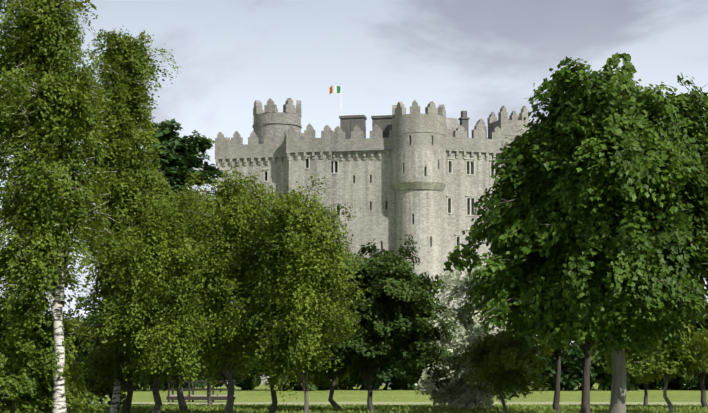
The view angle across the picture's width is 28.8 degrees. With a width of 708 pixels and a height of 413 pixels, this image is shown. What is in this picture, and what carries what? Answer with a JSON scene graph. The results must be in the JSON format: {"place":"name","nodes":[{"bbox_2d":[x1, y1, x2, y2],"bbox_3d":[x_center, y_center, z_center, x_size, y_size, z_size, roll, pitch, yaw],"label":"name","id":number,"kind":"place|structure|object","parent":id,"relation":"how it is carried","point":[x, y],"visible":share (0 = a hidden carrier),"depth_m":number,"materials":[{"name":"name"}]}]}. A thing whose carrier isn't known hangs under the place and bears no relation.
{"place":"outdoors","nodes":[
{"label":"outdoors","id":0,"kind":"place"},
{"bbox_2d":[0,0,707,344],"label":"sky","id":1,"kind":"structure","parent":0,"point":[478,58],"materials":[{"name":"white"}]},
{"bbox_2d":[2,383,707,401],"bbox_3d":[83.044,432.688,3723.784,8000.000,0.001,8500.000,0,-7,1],"label":"ground","id":2,"kind":"structure","parent":0,"point":[260,394],"depth_m":84.91,"materials":[{"name":"green plant"}]},
{"bbox_2d":[0,293,106,412],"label":"shrub","id":3,"kind":"object","parent":2,"relation":"on","point":[27,368],"visible":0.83,"depth_m":43.84,"materials":[{"name":"green plant"}]},
{"bbox_2d":[0,0,127,412],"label":"tall birch tree","id":4,"kind":"object","parent":2,"relation":"on","point":[49,95],"visible":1,"depth_m":43.70,"materials":[{"name":"green plant"}]},
{"bbox_2d":[49,296,125,407],"bbox_3d":[-10.728,5.998,55.742,4.186,4.665,4.683,0,-7,1],"label":"shrub","id":5,"kind":"object","parent":2,"relation":"on","point":[90,319],"visible":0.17,"depth_m":54.78,"materials":[{"name":"green plant"}]},
{"bbox_2d":[67,28,181,412],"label":"tall birch tree","id":6,"kind":"object","parent":2,"relation":"on","point":[127,59],"visible":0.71,"depth_m":49.70,"materials":[{"name":"green plant"}]},
{"bbox_2d":[69,244,185,412],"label":"tree","id":7,"kind":"object","parent":2,"relation":"on","point":[106,364],"visible":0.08,"depth_m":49.20,"materials":[{"name":"green plant"}]},
{"bbox_2d":[123,370,166,390],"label":"hedge shrub","id":8,"kind":"object","parent":2,"relation":"on","point":[140,386],"visible":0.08,"depth_m":98.46,"materials":[{"name":"green plant"}]},
{"bbox_2d":[69,186,221,412],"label":"tree","id":9,"kind":"object","parent":2,"relation":"on","point":[151,309],"visible":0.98,"depth_m":46.21,"materials":[{"name":"green plant"}]},
{"bbox_2d":[139,118,228,227],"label":"cedar tree","id":10,"kind":"object","parent":2,"relation":"on","point":[178,155],"visible":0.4,"depth_m":112.34,"materials":[{"name":"green plant"}]},
{"bbox_2d":[133,186,236,410],"bbox_3d":[-6.648,3.510,52.592,4.321,8.861,4.441,6,-9,-43],"label":"tree","id":11,"kind":"object","parent":2,"relation":"on","point":[177,379],"visible":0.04,"depth_m":52.45,"materials":[{"name":"green plant"}]},
{"bbox_2d":[149,367,221,390],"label":"hedge shrub","id":12,"kind":"object","parent":2,"relation":"on","point":[201,385],"depth_m":101.34,"materials":[{"name":"green plant"}]},
{"bbox_2d":[166,380,235,401],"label":"bench","id":13,"kind":"object","parent":2,"relation":"on","point":[188,397],"visible":0.56,"depth_m":68.67,"materials":[{"name":"brown wood"}]},
{"bbox_2d":[154,166,275,412],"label":"tree","id":14,"kind":"object","parent":2,"relation":"on","point":[232,208],"visible":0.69,"depth_m":47.16,"materials":[{"name":"green plant"}]},
{"bbox_2d":[178,184,254,406],"bbox_3d":[-6.028,3.749,59.934,4.645,10.003,3.957,0,-7,1],"label":"tree","id":15,"kind":"object","parent":2,"relation":"on","point":[209,400],"depth_m":59.39,"materials":[{"name":"green plant"}]},
{"bbox_2d":[203,357,267,390],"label":"hedge shrub","id":16,"kind":"object","parent":2,"relation":"on","point":[246,385],"visible":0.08,"depth_m":101.53,"materials":[{"name":"green plant"}]},
{"bbox_2d":[219,172,337,412],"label":"tree","id":17,"kind":"object","parent":2,"relation":"on","point":[262,253],"visible":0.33,"depth_m":45.97,"materials":[{"name":"green plant"}]},
{"bbox_2d":[247,355,337,390],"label":"hedge shrub","id":18,"kind":"object","parent":2,"relation":"on","point":[254,383],"visible":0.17,"depth_m":100.82,"materials":[{"name":"green plant"}]},
{"bbox_2d":[245,181,367,412],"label":"tree","id":19,"kind":"object","parent":2,"relation":"on","point":[308,299],"visible":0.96,"depth_m":45.11,"materials":[{"name":"green plant"}]},
{"bbox_2d":[286,247,362,409],"bbox_3d":[-1.229,4.771,55.386,5.340,7.050,3.869,0,-7,1],"label":"tree","id":20,"kind":"object","parent":2,"relation":"on","point":[332,380],"visible":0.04,"depth_m":55.10,"materials":[{"name":"green plant"}]},
{"bbox_2d":[323,374,367,389],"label":"hedge shrub","id":21,"kind":"object","parent":2,"relation":"on","point":[341,383],"visible":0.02,"depth_m":105.87,"materials":[{"name":"green plant"}]},
{"bbox_2d":[0,403,707,412],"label":"grass tufts","id":22,"kind":"object","parent":2,"relation":"on","point":[382,408],"visible":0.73,"depth_m":53.58,"materials":[{"name":"green plant"}]},
{"bbox_2d":[310,232,466,411],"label":"round tree","id":23,"kind":"object","parent":2,"relation":"on","point":[396,311],"visible":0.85,"depth_m":50.74,"materials":[{"name":"green plant"}]},
{"bbox_2d":[344,342,441,389],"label":"hedge shrub","id":24,"kind":"object","parent":2,"relation":"on","point":[393,376],"visible":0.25,"depth_m":102.13,"materials":[{"name":"green plant"}]},
{"bbox_2d":[388,349,463,389],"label":"hedge shrub","id":25,"kind":"object","parent":2,"relation":"on","point":[417,362],"visible":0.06,"depth_m":102.57,"materials":[{"name":"green plant"}]},
{"bbox_2d":[414,255,532,408],"bbox_3d":[4.777,5.228,55.342,4.696,6.576,3.499,0,-7,1],"label":"whitebeam tree","id":26,"kind":"object","parent":2,"relation":"on","point":[457,391],"visible":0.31,"depth_m":54.75,"materials":[{"name":"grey plant"}]},
{"bbox_2d":[456,328,562,412],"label":"tree","id":27,"kind":"object","parent":2,"relation":"on","point":[498,361],"visible":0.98,"depth_m":48.76,"materials":[{"name":"green plant"}]},
{"bbox_2d":[523,340,555,390],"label":"hedge shrub","id":28,"kind":"object","parent":2,"relation":"on","point":[551,372],"visible":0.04,"depth_m":100.02,"materials":[{"name":"green plant"}]},
{"bbox_2d":[499,312,599,412],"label":"tree","id":29,"kind":"object","parent":2,"relation":"on","point":[556,401],"depth_m":51.13,"materials":[{"name":"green plant"}]},
{"bbox_2d":[517,323,604,412],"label":"tree","id":30,"kind":"object","parent":2,"relation":"on","point":[585,398],"visible":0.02,"depth_m":46.22,"materials":[{"name":"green plant"}]},
{"bbox_2d":[530,342,599,390],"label":"hedge shrub","id":31,"kind":"object","parent":2,"relation":"on","point":[572,362],"visible":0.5,"depth_m":100.22,"materials":[{"name":"green plant"}]},
{"bbox_2d":[443,52,707,412],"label":"tree","id":32,"kind":"object","parent":2,"relation":"on","point":[595,219],"visible":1,"depth_m":38.14,"materials":[{"name":"green plant"}]},
{"bbox_2d":[570,341,642,390],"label":"hedge shrub","id":33,"kind":"object","parent":2,"relation":"on","point":[603,378],"visible":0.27,"depth_m":101.27,"materials":[{"name":"green plant"}]},
{"bbox_2d":[603,346,661,405],"bbox_3d":[12.801,6.620,61.149,3.731,4.635,3.995,0,-7,1],"label":"tree","id":34,"kind":"object","parent":2,"relation":"on","point":[608,354],"visible":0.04,"depth_m":60.95,"materials":[{"name":"green plant"}]},
{"bbox_2d":[637,375,689,389],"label":"hedge shrub","id":35,"kind":"object","parent":2,"relation":"on","point":[673,384],"visible":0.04,"depth_m":105.21,"materials":[{"name":"green plant"}]},
{"bbox_2d":[625,320,707,412],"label":"tree","id":36,"kind":"object","parent":2,"relation":"on","point":[654,363],"visible":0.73,"depth_m":48.24,"materials":[{"name":"green plant"}]},
{"bbox_2d":[678,370,707,390],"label":"hedge shrub","id":37,"kind":"object","parent":2,"relation":"on","point":[696,385],"visible":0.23,"depth_m":102.21,"materials":[{"name":"green plant"}]},
{"bbox_2d":[685,293,707,406],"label":"tree","id":38,"kind":"object","parent":2,"relation":"on","point":[701,381],"visible":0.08,"depth_m":56.85,"materials":[{"name":"green plant"}]},
{"bbox_2d":[215,98,528,384],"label":"castle","id":39,"kind":"structure","parent":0,"point":[399,173],"depth_m":137.19,"materials":[{"name":"stone"}]},
{"bbox_2d":[329,83,340,115],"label":"flag","id":40,"kind":"object","parent":39,"relation":"attached to","point":[334,89],"visible":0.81,"depth_m":141.95,"materials":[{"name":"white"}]},
{"bbox_2d":[67,402,707,405],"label":"path","id":41,"kind":"structure","parent":0,"point":[507,403],"depth_m":66.75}
]}

